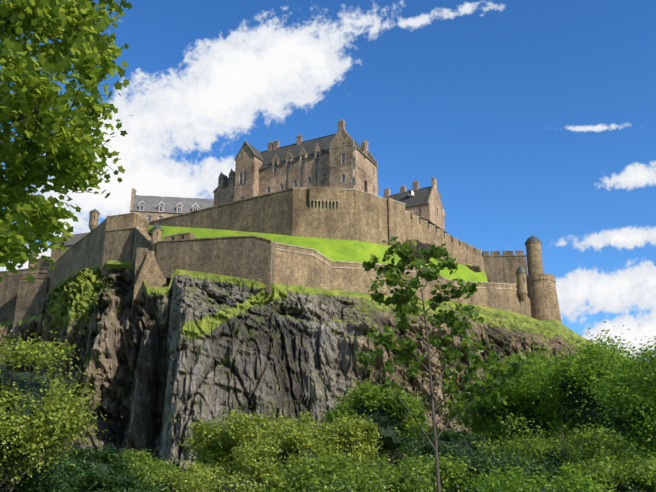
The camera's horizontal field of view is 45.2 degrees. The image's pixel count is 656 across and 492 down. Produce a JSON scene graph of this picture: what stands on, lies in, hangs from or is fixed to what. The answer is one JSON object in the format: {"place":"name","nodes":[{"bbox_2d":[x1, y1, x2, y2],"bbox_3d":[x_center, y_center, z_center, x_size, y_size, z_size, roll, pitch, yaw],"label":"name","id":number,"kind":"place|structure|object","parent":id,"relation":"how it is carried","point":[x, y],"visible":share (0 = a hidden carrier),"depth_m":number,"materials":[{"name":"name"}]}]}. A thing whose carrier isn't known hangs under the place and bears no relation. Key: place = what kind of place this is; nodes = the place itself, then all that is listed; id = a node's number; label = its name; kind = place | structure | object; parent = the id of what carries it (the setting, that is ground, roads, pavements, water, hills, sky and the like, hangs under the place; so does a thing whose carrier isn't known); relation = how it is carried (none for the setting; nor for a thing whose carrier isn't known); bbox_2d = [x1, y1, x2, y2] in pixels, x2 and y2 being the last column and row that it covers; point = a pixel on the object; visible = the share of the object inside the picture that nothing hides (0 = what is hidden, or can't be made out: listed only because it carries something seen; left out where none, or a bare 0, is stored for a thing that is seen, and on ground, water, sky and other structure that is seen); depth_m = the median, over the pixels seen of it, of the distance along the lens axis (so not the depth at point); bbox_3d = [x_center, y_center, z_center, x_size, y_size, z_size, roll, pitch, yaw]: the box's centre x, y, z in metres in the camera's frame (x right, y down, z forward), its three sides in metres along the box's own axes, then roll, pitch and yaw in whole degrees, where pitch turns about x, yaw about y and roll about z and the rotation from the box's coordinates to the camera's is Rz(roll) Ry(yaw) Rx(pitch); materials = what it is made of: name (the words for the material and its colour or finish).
{"place":"outdoors","nodes":[
{"label":"outdoors","id":0,"kind":"place"},
{"bbox_2d":[0,186,561,338],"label":"castle walls","id":1,"kind":"structure","parent":0,"point":[514,284],"depth_m":189.24,"materials":[{"name":"brown stone"}]},
{"bbox_2d":[0,0,655,358],"label":"sky","id":2,"kind":"structure","parent":0,"point":[537,118],"materials":[{"name":"blue"}]},
{"bbox_2d":[419,217,451,236],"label":"terrace","id":3,"kind":"structure","parent":0,"point":[431,223],"depth_m":208.67,"materials":[{"name":"stone"}]},
{"bbox_2d":[130,188,213,220],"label":"barracks","id":4,"kind":"structure","parent":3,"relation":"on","point":[149,208],"depth_m":255.70,"materials":[{"name":"stone"}]},
{"bbox_2d":[213,119,378,205],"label":"building","id":5,"kind":"structure","parent":3,"relation":"on","point":[341,158],"depth_m":205.65,"materials":[{"name":"stone"}]},
{"bbox_2d":[383,176,444,230],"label":"castle building","id":6,"kind":"structure","parent":3,"relation":"on","point":[425,202],"depth_m":217.79,"materials":[{"name":"stone"}]},
{"bbox_3d":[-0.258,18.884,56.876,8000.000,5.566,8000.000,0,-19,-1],"label":"ground","id":7,"kind":"structure","parent":0,"visible":0},
{"bbox_2d":[0,450,87,491],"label":"bush","id":8,"kind":"object","parent":7,"relation":"on","point":[49,478],"visible":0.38,"depth_m":38.38,"materials":[{"name":"green plant"}]},
{"bbox_2d":[24,455,86,491],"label":"bush","id":9,"kind":"object","parent":7,"relation":"on","point":[39,488],"visible":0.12,"depth_m":42.46,"materials":[{"name":"green plant"}]},
{"bbox_2d":[0,329,112,491],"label":"bush","id":10,"kind":"object","parent":7,"relation":"on","point":[36,418],"visible":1,"depth_m":33.84,"materials":[{"name":"green plant"}]},
{"bbox_2d":[0,0,132,281],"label":"tree","id":11,"kind":"object","parent":7,"relation":"on","point":[71,149],"visible":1,"depth_m":12.38,"materials":[{"name":"green plant"}]},
{"bbox_2d":[47,437,137,484],"bbox_3d":[-17.303,15.900,53.195,7.048,5.852,10.373,-10,-21,26],"label":"bush","id":12,"kind":"object","parent":7,"relation":"on","point":[105,460],"visible":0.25,"depth_m":53.77,"materials":[{"name":"green plant"}]},
{"bbox_2d":[41,460,167,491],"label":"bush","id":13,"kind":"object","parent":7,"relation":"on","point":[95,482],"visible":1,"depth_m":34.25,"materials":[{"name":"green plant"}]},
{"bbox_2d":[114,440,179,483],"bbox_3d":[-14.695,17.528,59.347,7.543,5.814,8.409,0,-19,-1],"label":"bush","id":14,"kind":"object","parent":7,"relation":"on","point":[140,459],"visible":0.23,"depth_m":58.18,"materials":[{"name":"green plant"}]},
{"bbox_2d":[137,458,228,491],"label":"bush","id":15,"kind":"object","parent":7,"relation":"on","point":[169,481],"visible":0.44,"depth_m":44.81,"materials":[{"name":"green plant"}]},
{"bbox_2d":[173,400,291,480],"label":"bush","id":16,"kind":"object","parent":7,"relation":"on","point":[217,442],"visible":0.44,"depth_m":67.03,"materials":[{"name":"green plant"}]},
{"bbox_2d":[167,455,328,491],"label":"bush","id":17,"kind":"object","parent":7,"relation":"on","point":[192,483],"visible":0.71,"depth_m":36.89,"materials":[{"name":"green plant"}]},
{"bbox_2d":[230,418,348,480],"bbox_3d":[-2.819,16.195,57.285,9.105,7.146,10.040,0,-19,-1],"label":"bush","id":18,"kind":"object","parent":7,"relation":"on","point":[285,444],"visible":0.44,"depth_m":55.82,"materials":[{"name":"green plant"}]},
{"bbox_2d":[0,262,655,481],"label":"castle rock","id":19,"kind":"object","parent":7,"relation":"on","point":[283,352],"visible":0.44,"depth_m":151.44,"materials":[{"name":"grey stone"}]},
{"bbox_2d":[49,232,87,266],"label":"building","id":20,"kind":"structure","parent":19,"relation":"on","point":[68,244],"depth_m":226.30,"materials":[{"name":"stone"}]},
{"bbox_2d":[72,260,145,285],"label":"gully grass","id":21,"kind":"structure","parent":19,"relation":"on","point":[107,261],"depth_m":181.75,"materials":[{"name":"grass"}]},
{"bbox_2d":[52,275,553,436],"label":"crag shrubs","id":22,"kind":"object","parent":19,"relation":"on","point":[227,355],"visible":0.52,"depth_m":153.99,"materials":[{"name":"green plant"}]},
{"bbox_2d":[37,277,580,435],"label":"tufts on crag","id":23,"kind":"object","parent":19,"relation":"on","point":[343,340],"visible":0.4,"depth_m":155.47,"materials":[{"name":"green plant"}]},
{"bbox_2d":[148,225,487,281],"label":"lawn grass","id":24,"kind":"structure","parent":19,"relation":"on","point":[345,250],"depth_m":184.56,"materials":[{"name":"green plant"}]},
{"bbox_2d":[399,239,430,263],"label":"outcrop rock","id":25,"kind":"object","parent":24,"relation":"on","point":[416,244],"visible":0.25,"depth_m":194.12,"materials":[{"name":"grey stone"}]},
{"bbox_2d":[465,264,480,272],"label":"outcrop rock","id":26,"kind":"object","parent":24,"relation":"on","point":[474,268],"visible":0.48,"depth_m":208.89,"materials":[{"name":"grey stone"}]},
{"bbox_2d":[255,439,407,491],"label":"bush","id":27,"kind":"object","parent":7,"relation":"on","point":[348,481],"visible":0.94,"depth_m":35.38,"materials":[{"name":"green plant"}]},
{"bbox_2d":[279,404,385,472],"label":"bush","id":28,"kind":"object","parent":7,"relation":"on","point":[356,437],"visible":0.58,"depth_m":73.89,"materials":[{"name":"green plant"}]},
{"bbox_2d":[318,375,438,467],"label":"bush","id":29,"kind":"object","parent":7,"relation":"on","point":[395,420],"visible":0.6,"depth_m":84.02,"materials":[{"name":"green plant"}]},
{"bbox_2d":[334,448,497,491],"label":"bush","id":30,"kind":"object","parent":7,"relation":"on","point":[420,478],"visible":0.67,"depth_m":38.42,"materials":[{"name":"green plant"}]},
{"bbox_2d":[353,236,525,491],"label":"tree sapling","id":31,"kind":"object","parent":7,"relation":"on","point":[453,354],"visible":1,"depth_m":14.73,"materials":[{"name":"green plant"}]},
{"bbox_2d":[397,425,488,469],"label":"bush","id":32,"kind":"object","parent":7,"relation":"on","point":[445,442],"visible":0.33,"depth_m":66.90,"materials":[{"name":"green plant"}]},
{"bbox_2d":[426,437,563,491],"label":"bush","id":33,"kind":"object","parent":7,"relation":"on","point":[483,460],"visible":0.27,"depth_m":40.33,"materials":[{"name":"green plant"}]},
{"bbox_2d":[438,332,585,451],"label":"bush","id":34,"kind":"object","parent":7,"relation":"on","point":[488,413],"visible":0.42,"depth_m":87.27,"materials":[{"name":"green plant"}]},
{"bbox_2d":[461,458,618,491],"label":"bush","id":35,"kind":"object","parent":7,"relation":"on","point":[572,482],"visible":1,"depth_m":31.55,"materials":[{"name":"green plant"}]},
{"bbox_2d":[473,409,655,477],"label":"bush","id":36,"kind":"object","parent":7,"relation":"on","point":[582,445],"visible":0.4,"depth_m":46.78,"materials":[{"name":"green plant"}]},
{"bbox_2d":[500,321,650,444],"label":"bush","id":37,"kind":"object","parent":7,"relation":"on","point":[569,385],"visible":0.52,"depth_m":79.14,"materials":[{"name":"green plant"}]},
{"bbox_2d":[545,446,655,491],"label":"bush","id":38,"kind":"object","parent":7,"relation":"on","point":[638,476],"visible":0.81,"depth_m":35.17,"materials":[{"name":"green plant"}]},
{"bbox_2d":[576,324,655,463],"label":"bush","id":39,"kind":"object","parent":7,"relation":"on","point":[633,423],"visible":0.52,"depth_m":58.85,"materials":[{"name":"green plant"}]},
{"bbox_2d":[596,338,655,431],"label":"bush","id":40,"kind":"object","parent":7,"relation":"on","point":[649,382],"visible":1,"depth_m":40.50,"materials":[{"name":"green plant"}]}
]}

